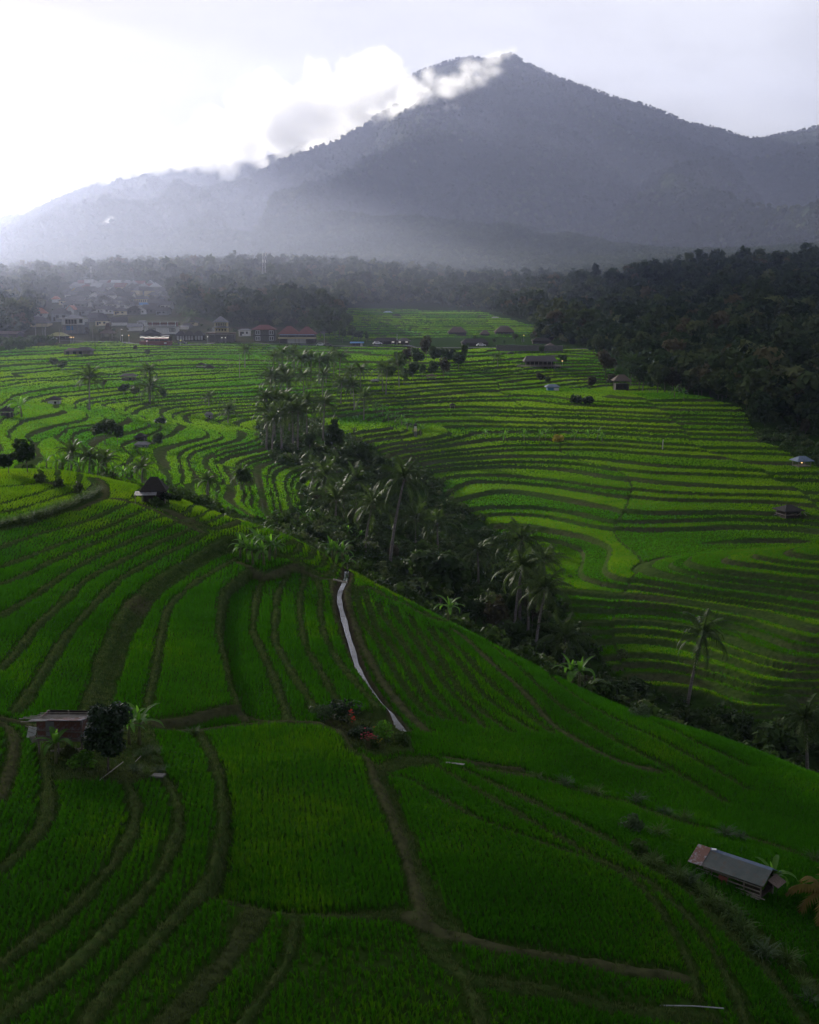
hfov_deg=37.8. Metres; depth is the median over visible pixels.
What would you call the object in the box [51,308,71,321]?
house
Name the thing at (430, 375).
field hut
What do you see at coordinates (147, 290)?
house
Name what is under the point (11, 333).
house
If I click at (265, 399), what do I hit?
coconut palm
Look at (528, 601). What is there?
coconut palm
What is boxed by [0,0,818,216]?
sky
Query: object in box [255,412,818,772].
undergrowth
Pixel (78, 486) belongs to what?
bush
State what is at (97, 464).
banana plant
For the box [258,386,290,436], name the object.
coconut palm
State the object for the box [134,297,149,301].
house
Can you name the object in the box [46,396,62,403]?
field hut
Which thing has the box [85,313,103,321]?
house
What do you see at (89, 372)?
coconut palm
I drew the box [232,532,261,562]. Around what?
banana plant
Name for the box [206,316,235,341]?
tiered house
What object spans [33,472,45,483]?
bush
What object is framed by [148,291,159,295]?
house
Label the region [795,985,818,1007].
grass clump
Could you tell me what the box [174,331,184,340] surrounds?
bungalow
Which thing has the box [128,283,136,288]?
house
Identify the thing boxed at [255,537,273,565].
banana plant
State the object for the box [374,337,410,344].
restaurant
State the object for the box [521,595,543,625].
broadleaf tree
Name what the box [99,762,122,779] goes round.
bamboo pole
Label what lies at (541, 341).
pavilion
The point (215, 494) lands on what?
banana plant
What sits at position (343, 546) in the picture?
banana plant
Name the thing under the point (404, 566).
broadleaf tree
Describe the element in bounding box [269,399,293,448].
coconut palm
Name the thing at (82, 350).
barn
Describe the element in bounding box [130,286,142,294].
house
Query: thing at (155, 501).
bush
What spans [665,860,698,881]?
grass clump
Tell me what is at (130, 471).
banana plant
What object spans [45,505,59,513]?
grass clump
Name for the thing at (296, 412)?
coconut palm
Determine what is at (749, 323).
forest
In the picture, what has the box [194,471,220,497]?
coconut palm
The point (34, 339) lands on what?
bush
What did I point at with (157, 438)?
broadleaf tree
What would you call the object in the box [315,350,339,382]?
coconut palm
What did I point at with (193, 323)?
house
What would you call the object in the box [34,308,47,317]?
house
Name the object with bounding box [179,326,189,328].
house
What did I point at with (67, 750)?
bush
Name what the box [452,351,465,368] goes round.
broadleaf tree
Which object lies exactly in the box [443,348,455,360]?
broadleaf tree
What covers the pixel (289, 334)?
restaurant
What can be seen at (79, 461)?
banana plant
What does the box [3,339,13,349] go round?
bush
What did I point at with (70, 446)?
coconut palm
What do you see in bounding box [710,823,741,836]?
grass clump
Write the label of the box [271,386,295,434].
coconut palm
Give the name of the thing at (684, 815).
grass clump
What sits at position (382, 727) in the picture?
bush
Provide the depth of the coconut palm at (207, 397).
317.50 m
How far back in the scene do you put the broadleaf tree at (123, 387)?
323.45 m
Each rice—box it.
[0,308,818,713]
[0,468,818,1023]
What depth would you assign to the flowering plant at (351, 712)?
72.56 m
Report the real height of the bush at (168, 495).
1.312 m
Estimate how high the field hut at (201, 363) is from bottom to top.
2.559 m
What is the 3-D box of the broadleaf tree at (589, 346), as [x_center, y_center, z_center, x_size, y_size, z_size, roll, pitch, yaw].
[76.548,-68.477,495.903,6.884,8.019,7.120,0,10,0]
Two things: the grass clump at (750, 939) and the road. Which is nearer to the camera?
the grass clump at (750, 939)
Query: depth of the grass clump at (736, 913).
55.29 m
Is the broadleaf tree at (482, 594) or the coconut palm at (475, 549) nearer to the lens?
the broadleaf tree at (482, 594)
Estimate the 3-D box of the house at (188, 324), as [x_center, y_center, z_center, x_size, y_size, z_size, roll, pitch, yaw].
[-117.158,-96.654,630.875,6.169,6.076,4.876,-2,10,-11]
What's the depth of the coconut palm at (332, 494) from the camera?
188.01 m
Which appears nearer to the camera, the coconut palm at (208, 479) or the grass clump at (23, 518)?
the grass clump at (23, 518)
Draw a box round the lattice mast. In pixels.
[262,253,265,273]
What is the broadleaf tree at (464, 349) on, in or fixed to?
on the ground at (750, 687)
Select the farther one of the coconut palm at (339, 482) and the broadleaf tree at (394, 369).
the broadleaf tree at (394, 369)
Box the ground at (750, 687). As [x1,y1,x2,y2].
[0,269,818,1023]
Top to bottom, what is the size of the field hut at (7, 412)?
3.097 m
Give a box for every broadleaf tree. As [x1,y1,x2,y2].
[0,452,15,472]
[11,438,35,472]
[49,357,58,364]
[57,361,67,371]
[80,701,134,771]
[90,418,116,443]
[113,425,123,442]
[117,383,130,392]
[130,385,139,394]
[152,432,163,443]
[158,389,166,396]
[234,468,251,491]
[300,476,307,482]
[303,432,315,446]
[324,433,333,453]
[327,418,343,450]
[336,448,354,465]
[353,443,371,463]
[354,331,363,341]
[357,524,366,532]
[372,455,384,467]
[384,366,397,380]
[387,544,398,556]
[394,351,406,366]
[399,368,407,384]
[399,557,412,575]
[402,347,412,360]
[404,549,470,613]
[407,362,419,375]
[411,348,424,362]
[414,543,426,551]
[419,336,431,359]
[419,364,425,378]
[427,361,439,373]
[428,346,441,360]
[439,357,449,377]
[440,347,445,356]
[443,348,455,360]
[445,587,463,599]
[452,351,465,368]
[452,597,479,621]
[461,344,468,356]
[466,597,488,622]
[478,592,486,628]
[483,592,509,628]
[489,591,516,611]
[496,619,527,647]
[520,637,534,649]
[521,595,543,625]
[532,638,563,662]
[536,372,545,379]
[557,355,566,361]
[559,661,581,679]
[577,675,598,683]
[586,338,594,354]
[587,376,596,385]
[590,334,604,350]
[596,349,617,378]
[606,374,616,388]
[612,681,634,700]
[623,353,638,377]
[626,364,647,390]
[645,373,653,391]
[647,360,670,392]
[652,354,674,391]
[665,367,681,391]
[673,354,686,390]
[691,383,704,394]
[696,365,706,395]
[732,713,754,743]
[752,720,804,764]
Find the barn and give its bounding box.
[64,347,95,354]
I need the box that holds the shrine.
[413,423,417,436]
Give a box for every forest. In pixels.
[0,52,818,274]
[0,250,597,333]
[532,242,818,422]
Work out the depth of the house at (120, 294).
774.11 m
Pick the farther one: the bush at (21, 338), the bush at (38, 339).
the bush at (38, 339)
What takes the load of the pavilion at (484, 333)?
on the ground at (750, 687)
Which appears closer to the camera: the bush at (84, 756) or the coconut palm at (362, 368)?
the bush at (84, 756)
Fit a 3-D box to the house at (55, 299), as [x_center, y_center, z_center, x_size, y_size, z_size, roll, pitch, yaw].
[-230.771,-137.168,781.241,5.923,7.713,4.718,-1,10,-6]
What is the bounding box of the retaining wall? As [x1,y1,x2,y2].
[496,345,562,350]
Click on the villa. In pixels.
(264, 332)
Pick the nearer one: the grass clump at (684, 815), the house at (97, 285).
the grass clump at (684, 815)
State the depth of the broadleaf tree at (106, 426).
222.68 m
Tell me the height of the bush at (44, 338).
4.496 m
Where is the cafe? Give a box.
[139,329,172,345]
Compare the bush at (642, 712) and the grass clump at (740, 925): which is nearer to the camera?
the grass clump at (740, 925)
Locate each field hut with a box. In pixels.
[0,406,13,417]
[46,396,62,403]
[119,373,137,380]
[133,433,147,440]
[134,442,150,446]
[196,362,206,366]
[204,412,212,418]
[426,374,437,378]
[544,384,559,390]
[611,375,631,390]
[772,505,811,518]
[789,456,814,467]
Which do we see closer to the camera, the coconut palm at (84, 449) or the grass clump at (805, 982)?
the grass clump at (805, 982)
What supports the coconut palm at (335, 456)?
on the ground at (750, 687)
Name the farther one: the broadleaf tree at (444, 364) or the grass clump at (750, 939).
the broadleaf tree at (444, 364)
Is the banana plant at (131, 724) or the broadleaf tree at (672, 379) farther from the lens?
the broadleaf tree at (672, 379)
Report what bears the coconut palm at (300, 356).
on the ground at (750, 687)
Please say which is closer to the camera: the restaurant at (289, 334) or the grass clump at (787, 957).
the grass clump at (787, 957)
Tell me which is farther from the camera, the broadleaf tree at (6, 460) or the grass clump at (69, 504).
the broadleaf tree at (6, 460)
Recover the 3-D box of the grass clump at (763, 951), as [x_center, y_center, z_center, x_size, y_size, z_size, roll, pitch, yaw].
[15.662,19.312,52.822,1.745,0.967,2.139,3,10,16]
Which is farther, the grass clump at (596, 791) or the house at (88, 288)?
the house at (88, 288)
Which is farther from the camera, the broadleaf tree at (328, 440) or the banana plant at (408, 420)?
the banana plant at (408, 420)
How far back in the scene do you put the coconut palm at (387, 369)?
354.37 m
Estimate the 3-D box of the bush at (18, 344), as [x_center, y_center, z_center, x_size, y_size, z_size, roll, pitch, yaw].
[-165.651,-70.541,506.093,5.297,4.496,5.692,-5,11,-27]
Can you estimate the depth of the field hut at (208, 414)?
295.88 m
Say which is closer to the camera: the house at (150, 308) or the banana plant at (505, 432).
the banana plant at (505, 432)
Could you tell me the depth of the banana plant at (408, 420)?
296.84 m
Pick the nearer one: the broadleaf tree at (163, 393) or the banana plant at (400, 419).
the banana plant at (400, 419)
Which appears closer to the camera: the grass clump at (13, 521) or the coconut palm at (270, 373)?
the grass clump at (13, 521)
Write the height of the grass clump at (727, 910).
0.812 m
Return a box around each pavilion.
[99,323,115,337]
[447,327,466,335]
[460,338,488,345]
[480,330,489,335]
[494,326,514,333]
[531,338,551,343]
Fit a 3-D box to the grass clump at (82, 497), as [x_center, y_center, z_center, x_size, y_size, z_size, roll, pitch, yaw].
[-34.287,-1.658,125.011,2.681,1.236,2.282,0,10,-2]
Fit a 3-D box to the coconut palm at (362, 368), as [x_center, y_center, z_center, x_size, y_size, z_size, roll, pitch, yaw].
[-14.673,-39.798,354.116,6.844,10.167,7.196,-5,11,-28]
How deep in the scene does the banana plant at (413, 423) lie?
290.78 m
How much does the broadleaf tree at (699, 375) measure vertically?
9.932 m
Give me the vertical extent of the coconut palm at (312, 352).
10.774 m
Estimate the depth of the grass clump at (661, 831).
64.64 m
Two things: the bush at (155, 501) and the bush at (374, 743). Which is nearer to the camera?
the bush at (374, 743)
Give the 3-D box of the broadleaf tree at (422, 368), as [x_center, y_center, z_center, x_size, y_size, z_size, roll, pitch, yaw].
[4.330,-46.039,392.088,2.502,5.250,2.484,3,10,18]
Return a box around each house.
[0,331,23,337]
[30,316,52,326]
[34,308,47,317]
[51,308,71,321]
[52,296,60,302]
[56,315,89,333]
[58,297,68,304]
[62,300,74,307]
[64,291,74,296]
[66,305,76,314]
[69,282,78,288]
[69,296,86,299]
[73,287,83,291]
[74,300,93,306]
[76,307,91,315]
[77,291,91,297]
[84,279,93,284]
[84,286,95,290]
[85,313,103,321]
[89,292,99,296]
[90,283,102,287]
[92,287,107,292]
[92,300,103,307]
[94,314,110,325]
[95,306,114,313]
[99,295,112,300]
[102,291,116,298]
[103,283,114,289]
[105,305,116,313]
[106,301,118,307]
[111,280,121,282]
[111,297,123,302]
[111,317,127,325]
[113,283,126,288]
[113,288,124,293]
[113,307,126,314]
[117,292,130,296]
[118,296,130,299]
[119,300,132,307]
[125,291,135,296]
[125,305,141,314]
[126,323,143,330]
[127,295,134,300]
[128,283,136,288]
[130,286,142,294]
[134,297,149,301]
[137,320,146,324]
[138,306,146,313]
[142,304,158,313]
[143,287,155,295]
[143,321,179,333]
[147,299,164,306]
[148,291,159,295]
[149,282,161,289]
[155,307,172,314]
[156,287,165,292]
[156,295,169,300]
[158,291,168,297]
[159,301,173,308]
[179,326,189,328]
[181,323,192,327]
[187,320,198,325]
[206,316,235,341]
[238,329,251,335]
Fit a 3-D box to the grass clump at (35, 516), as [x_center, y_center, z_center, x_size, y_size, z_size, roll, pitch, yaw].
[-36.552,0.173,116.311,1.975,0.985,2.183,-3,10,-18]
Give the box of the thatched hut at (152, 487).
[134,477,168,502]
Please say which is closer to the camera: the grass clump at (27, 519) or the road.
the grass clump at (27, 519)
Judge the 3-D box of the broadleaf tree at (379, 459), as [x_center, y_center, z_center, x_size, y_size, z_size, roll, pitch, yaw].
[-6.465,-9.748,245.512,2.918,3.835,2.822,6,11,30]
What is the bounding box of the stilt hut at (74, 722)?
[19,710,93,754]
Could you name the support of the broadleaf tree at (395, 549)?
on the ground at (750, 687)
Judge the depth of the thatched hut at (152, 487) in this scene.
126.78 m
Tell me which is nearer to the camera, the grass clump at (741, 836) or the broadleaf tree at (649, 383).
the grass clump at (741, 836)
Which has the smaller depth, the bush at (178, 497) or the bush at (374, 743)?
the bush at (374, 743)
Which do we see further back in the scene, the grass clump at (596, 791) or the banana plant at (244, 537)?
the banana plant at (244, 537)
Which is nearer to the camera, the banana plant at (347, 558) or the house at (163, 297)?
the banana plant at (347, 558)
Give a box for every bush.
[1,337,11,344]
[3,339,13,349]
[8,335,18,343]
[12,340,24,349]
[15,336,26,343]
[21,338,34,347]
[26,334,37,345]
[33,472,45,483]
[34,334,42,342]
[40,335,49,343]
[46,334,58,344]
[52,478,64,487]
[61,744,78,756]
[66,749,97,768]
[73,481,83,493]
[148,496,163,507]
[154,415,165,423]
[159,492,173,501]
[170,494,182,501]
[309,704,333,722]
[329,698,362,722]
[347,724,373,738]
[365,735,383,747]
[372,720,393,738]
[393,731,410,746]
[552,434,563,441]
[569,394,582,402]
[581,396,594,403]
[618,812,644,834]
[628,703,650,717]
[629,838,649,853]
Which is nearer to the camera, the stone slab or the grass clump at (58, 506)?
the stone slab
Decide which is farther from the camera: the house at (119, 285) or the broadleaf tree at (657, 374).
the house at (119, 285)
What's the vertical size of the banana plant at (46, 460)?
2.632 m
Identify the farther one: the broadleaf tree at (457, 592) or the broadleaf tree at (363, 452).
the broadleaf tree at (363, 452)
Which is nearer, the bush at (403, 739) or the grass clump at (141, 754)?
the grass clump at (141, 754)
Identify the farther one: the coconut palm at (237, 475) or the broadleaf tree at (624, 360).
the broadleaf tree at (624, 360)
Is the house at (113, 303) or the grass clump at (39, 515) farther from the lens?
the house at (113, 303)
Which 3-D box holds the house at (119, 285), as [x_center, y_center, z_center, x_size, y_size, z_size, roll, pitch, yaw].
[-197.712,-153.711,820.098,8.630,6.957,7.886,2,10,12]
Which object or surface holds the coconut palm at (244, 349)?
on the ground at (750, 687)
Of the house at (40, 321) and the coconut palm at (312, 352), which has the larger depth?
the house at (40, 321)
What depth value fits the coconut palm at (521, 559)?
158.13 m
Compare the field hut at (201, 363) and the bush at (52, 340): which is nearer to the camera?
the field hut at (201, 363)
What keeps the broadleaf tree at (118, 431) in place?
on the ground at (750, 687)
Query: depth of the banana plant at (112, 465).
148.34 m
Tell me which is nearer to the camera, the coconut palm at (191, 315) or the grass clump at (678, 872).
the grass clump at (678, 872)
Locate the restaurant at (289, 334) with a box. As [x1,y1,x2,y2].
[278,326,317,342]
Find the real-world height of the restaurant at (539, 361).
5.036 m
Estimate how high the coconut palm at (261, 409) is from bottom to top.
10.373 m
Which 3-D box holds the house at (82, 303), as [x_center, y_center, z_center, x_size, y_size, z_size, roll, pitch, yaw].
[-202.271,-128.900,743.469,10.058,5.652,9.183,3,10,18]
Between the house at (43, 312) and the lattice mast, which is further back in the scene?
the lattice mast
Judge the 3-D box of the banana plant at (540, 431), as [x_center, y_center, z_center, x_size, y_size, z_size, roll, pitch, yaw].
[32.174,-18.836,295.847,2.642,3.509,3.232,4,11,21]
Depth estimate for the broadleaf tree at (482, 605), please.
157.14 m
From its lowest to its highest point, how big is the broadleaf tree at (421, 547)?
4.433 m
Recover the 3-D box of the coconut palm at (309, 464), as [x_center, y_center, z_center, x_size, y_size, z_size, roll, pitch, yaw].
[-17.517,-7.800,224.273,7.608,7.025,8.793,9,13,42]
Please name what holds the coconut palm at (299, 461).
on the ground at (750, 687)
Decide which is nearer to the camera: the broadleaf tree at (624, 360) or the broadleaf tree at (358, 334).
the broadleaf tree at (624, 360)
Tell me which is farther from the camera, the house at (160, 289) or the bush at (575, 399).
the house at (160, 289)
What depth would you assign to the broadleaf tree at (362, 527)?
182.70 m
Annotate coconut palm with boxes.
[53,438,90,470]
[69,443,108,473]
[71,363,107,409]
[86,447,122,471]
[129,457,159,482]
[132,374,168,403]
[133,361,162,401]
[181,309,201,324]
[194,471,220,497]
[201,390,217,405]
[215,400,244,422]
[224,463,256,489]
[236,343,255,367]
[249,386,283,428]
[252,399,285,449]
[254,366,285,388]
[257,406,292,456]
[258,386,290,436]
[259,363,291,390]
[262,349,284,366]
[266,362,294,389]
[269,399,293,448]
[270,369,305,395]
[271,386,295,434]
[272,344,294,365]
[275,391,305,430]
[282,395,315,443]
[282,398,315,449]
[286,344,304,372]
[288,366,317,394]
[288,390,328,433]
[288,452,309,463]
[289,454,331,481]
[290,348,314,380]
[297,350,318,380]
[299,456,345,495]
[304,352,336,383]
[307,389,343,440]
[309,479,362,524]
[312,366,334,395]
[313,448,357,484]
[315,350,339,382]
[320,346,345,377]
[320,472,363,519]
[326,372,356,403]
[326,460,383,512]
[330,348,352,374]
[338,362,361,394]
[339,375,365,409]
[343,482,398,551]
[348,361,372,385]
[350,385,381,419]
[370,359,392,391]
[373,454,432,561]
[375,362,399,394]
[386,353,408,386]
[391,500,443,542]
[415,506,461,547]
[452,535,502,583]
[489,543,559,622]
[490,516,550,620]
[491,351,504,366]
[500,560,557,630]
[513,564,574,643]
[530,542,573,606]
[533,612,598,665]
[667,607,742,706]
[772,693,818,769]
[784,867,818,926]
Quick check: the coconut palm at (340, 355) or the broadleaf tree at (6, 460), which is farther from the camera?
the coconut palm at (340, 355)
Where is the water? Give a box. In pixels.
[337,570,405,730]
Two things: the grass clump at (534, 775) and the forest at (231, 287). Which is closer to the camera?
the grass clump at (534, 775)
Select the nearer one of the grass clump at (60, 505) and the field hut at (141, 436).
the grass clump at (60, 505)
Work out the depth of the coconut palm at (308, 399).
257.24 m
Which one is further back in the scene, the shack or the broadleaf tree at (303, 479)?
the shack
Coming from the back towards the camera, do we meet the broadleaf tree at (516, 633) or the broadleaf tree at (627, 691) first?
the broadleaf tree at (516, 633)
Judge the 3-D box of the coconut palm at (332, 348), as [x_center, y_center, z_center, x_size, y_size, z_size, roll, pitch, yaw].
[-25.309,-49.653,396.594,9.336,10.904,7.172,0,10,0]
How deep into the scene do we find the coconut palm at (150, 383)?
312.76 m
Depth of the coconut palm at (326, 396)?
263.05 m
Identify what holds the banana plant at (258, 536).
on the ground at (750, 687)
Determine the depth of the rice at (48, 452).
273.52 m
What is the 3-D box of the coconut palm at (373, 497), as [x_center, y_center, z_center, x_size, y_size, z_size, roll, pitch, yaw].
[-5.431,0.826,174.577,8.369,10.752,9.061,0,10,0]
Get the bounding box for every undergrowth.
[21,463,813,771]
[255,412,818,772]
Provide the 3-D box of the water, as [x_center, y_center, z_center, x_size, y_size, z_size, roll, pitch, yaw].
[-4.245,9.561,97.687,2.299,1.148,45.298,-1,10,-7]
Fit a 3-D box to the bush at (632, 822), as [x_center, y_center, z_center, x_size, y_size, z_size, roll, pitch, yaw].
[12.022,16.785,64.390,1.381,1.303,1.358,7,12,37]
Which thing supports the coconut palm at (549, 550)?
on the ground at (750, 687)
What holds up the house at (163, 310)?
on the ground at (750, 687)
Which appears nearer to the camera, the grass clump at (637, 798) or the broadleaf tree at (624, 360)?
the grass clump at (637, 798)
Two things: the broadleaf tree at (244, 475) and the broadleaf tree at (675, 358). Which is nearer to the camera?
the broadleaf tree at (244, 475)
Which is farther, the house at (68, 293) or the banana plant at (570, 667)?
the house at (68, 293)
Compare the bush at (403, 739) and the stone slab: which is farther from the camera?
the bush at (403, 739)
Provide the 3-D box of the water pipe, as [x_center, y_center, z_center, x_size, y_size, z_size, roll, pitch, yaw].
[11.035,19.513,47.185,2.709,0.088,0.059,1,10,4]
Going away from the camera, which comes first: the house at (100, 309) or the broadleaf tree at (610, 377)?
the broadleaf tree at (610, 377)
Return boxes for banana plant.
[7,396,30,416]
[32,726,73,763]
[37,453,54,467]
[47,454,65,469]
[52,453,72,469]
[70,456,87,471]
[90,458,107,474]
[107,461,117,473]
[116,466,129,477]
[120,467,138,480]
[123,708,146,744]
[126,702,164,744]
[210,489,222,499]
[228,532,253,559]
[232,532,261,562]
[237,538,264,564]
[247,524,278,559]
[254,534,282,561]
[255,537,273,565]
[264,538,285,559]
[320,535,336,559]
[323,539,347,561]
[327,541,353,566]
[339,554,355,569]
[353,530,364,539]
[395,414,405,425]
[402,418,411,428]
[407,419,417,431]
[433,595,464,620]
[499,430,510,440]
[534,429,544,440]
[554,653,583,683]
[560,656,594,686]
[582,429,593,440]
[678,387,688,399]
[755,855,797,892]
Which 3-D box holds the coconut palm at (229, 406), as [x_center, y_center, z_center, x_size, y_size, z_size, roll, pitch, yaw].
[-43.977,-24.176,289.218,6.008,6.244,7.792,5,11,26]
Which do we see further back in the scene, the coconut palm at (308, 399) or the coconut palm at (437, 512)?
the coconut palm at (308, 399)
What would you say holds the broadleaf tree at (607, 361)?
on the ground at (750, 687)
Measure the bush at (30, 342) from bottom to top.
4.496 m
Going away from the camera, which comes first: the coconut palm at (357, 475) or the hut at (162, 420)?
the coconut palm at (357, 475)
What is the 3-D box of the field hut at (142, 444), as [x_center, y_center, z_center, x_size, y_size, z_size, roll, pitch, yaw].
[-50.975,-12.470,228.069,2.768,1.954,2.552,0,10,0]
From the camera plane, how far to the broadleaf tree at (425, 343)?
451.29 m
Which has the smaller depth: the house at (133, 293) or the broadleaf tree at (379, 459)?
the broadleaf tree at (379, 459)
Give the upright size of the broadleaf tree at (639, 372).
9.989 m
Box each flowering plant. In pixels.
[349,709,353,728]
[361,726,376,747]
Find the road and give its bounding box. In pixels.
[60,340,586,348]
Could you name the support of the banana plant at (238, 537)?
on the ground at (750, 687)
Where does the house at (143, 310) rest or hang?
on the ground at (750, 687)
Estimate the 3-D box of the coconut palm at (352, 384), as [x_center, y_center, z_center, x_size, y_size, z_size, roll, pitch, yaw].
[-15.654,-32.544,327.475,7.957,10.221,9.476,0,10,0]
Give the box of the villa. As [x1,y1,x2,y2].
[251,325,276,340]
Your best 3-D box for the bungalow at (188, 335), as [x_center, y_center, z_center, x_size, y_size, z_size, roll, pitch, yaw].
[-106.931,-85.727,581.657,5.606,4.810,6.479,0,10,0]
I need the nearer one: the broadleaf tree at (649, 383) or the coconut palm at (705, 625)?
the coconut palm at (705, 625)
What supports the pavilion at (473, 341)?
on the ground at (750, 687)
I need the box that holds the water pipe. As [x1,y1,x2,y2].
[660,1005,723,1008]
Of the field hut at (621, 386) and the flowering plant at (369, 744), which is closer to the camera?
the flowering plant at (369, 744)
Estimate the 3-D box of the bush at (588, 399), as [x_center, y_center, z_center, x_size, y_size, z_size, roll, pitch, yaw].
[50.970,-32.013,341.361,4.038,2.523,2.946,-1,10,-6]
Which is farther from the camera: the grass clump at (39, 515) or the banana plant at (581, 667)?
the grass clump at (39, 515)
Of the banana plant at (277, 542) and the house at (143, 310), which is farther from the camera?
the house at (143, 310)
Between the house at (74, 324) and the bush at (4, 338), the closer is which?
the bush at (4, 338)
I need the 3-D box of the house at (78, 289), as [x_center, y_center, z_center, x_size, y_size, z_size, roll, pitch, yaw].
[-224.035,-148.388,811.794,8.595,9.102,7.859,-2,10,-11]
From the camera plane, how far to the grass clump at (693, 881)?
58.11 m
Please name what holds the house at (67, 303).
on the ground at (750, 687)
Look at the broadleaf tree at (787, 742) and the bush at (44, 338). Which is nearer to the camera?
the broadleaf tree at (787, 742)
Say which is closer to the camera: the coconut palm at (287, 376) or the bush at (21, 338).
the coconut palm at (287, 376)
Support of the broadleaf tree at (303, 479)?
on the ground at (750, 687)
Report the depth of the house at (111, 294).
779.39 m
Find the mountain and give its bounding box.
[0,54,818,255]
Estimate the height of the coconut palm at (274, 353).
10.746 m
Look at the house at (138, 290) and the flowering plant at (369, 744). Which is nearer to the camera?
the flowering plant at (369, 744)
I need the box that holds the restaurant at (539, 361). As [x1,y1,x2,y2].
[517,356,561,368]
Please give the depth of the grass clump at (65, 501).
121.18 m
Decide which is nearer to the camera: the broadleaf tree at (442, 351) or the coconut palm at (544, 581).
the coconut palm at (544, 581)
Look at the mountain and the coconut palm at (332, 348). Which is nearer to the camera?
the coconut palm at (332, 348)
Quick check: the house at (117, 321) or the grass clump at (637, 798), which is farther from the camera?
the house at (117, 321)
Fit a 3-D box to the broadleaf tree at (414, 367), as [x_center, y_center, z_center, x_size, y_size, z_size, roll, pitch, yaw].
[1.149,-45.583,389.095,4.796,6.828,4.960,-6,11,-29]
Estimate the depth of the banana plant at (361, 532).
179.85 m
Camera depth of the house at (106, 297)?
756.88 m
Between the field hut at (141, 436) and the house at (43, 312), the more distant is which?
the house at (43, 312)
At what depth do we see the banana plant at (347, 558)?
119.94 m
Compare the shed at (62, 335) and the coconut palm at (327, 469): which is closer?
the coconut palm at (327, 469)
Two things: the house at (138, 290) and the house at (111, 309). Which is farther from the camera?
the house at (138, 290)
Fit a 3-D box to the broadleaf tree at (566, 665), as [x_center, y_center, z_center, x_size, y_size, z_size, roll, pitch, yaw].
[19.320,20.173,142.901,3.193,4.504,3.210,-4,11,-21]
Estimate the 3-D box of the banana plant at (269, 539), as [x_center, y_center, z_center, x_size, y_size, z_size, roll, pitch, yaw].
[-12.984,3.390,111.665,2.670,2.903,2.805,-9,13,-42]
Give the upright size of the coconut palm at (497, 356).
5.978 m
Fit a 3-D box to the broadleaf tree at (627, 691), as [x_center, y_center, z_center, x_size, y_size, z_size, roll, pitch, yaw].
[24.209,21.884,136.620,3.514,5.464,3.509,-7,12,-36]
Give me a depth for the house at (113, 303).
731.64 m
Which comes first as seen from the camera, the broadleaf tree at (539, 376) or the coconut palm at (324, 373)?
the coconut palm at (324, 373)
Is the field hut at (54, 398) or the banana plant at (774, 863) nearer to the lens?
the banana plant at (774, 863)
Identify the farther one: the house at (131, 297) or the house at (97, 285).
the house at (97, 285)
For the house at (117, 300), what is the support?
on the ground at (750, 687)
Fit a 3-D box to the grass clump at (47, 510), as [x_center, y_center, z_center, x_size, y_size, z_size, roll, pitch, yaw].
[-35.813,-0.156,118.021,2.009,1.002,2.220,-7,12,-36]
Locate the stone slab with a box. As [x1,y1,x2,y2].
[152,773,165,777]
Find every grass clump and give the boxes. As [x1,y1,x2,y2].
[0,517,10,525]
[3,516,20,524]
[13,513,28,522]
[19,514,33,521]
[26,509,42,517]
[28,508,49,517]
[40,505,56,514]
[41,502,62,512]
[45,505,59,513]
[48,499,68,510]
[55,499,70,508]
[57,499,73,506]
[66,495,80,504]
[73,489,92,501]
[78,488,93,499]
[131,747,150,757]
[138,765,153,776]
[143,745,162,756]
[150,763,166,772]
[184,725,200,735]
[527,771,542,778]
[554,774,574,786]
[583,784,597,794]
[584,783,606,798]
[627,791,653,803]
[635,847,668,867]
[645,819,673,839]
[655,805,671,814]
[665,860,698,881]
[669,807,697,821]
[680,867,706,887]
[683,877,714,898]
[696,883,728,910]
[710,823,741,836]
[713,895,743,916]
[720,899,754,923]
[723,909,763,939]
[732,830,748,839]
[739,926,764,948]
[744,935,783,963]
[769,941,807,970]
[789,973,817,992]
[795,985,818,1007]
[802,847,818,862]
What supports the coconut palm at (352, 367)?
on the ground at (750, 687)
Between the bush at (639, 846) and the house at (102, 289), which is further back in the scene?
the house at (102, 289)
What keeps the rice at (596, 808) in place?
on the ground at (750, 687)
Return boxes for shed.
[48,332,70,338]
[688,844,785,899]
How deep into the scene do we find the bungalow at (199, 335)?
580.12 m
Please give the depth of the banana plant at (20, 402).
255.07 m
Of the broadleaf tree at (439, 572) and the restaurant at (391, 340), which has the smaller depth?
the broadleaf tree at (439, 572)
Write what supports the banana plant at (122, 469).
on the ground at (750, 687)
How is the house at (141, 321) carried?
on the ground at (750, 687)
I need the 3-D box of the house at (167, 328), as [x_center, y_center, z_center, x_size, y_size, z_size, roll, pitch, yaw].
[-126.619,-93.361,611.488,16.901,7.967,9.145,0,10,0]
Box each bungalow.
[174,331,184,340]
[183,331,194,340]
[193,331,205,340]
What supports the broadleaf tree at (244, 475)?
on the ground at (750, 687)
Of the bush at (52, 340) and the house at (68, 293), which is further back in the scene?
the house at (68, 293)
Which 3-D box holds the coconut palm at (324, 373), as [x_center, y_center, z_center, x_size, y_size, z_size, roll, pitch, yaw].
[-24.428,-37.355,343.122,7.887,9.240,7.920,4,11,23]
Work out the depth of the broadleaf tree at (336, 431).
247.51 m
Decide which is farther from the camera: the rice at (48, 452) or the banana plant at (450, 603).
the rice at (48, 452)

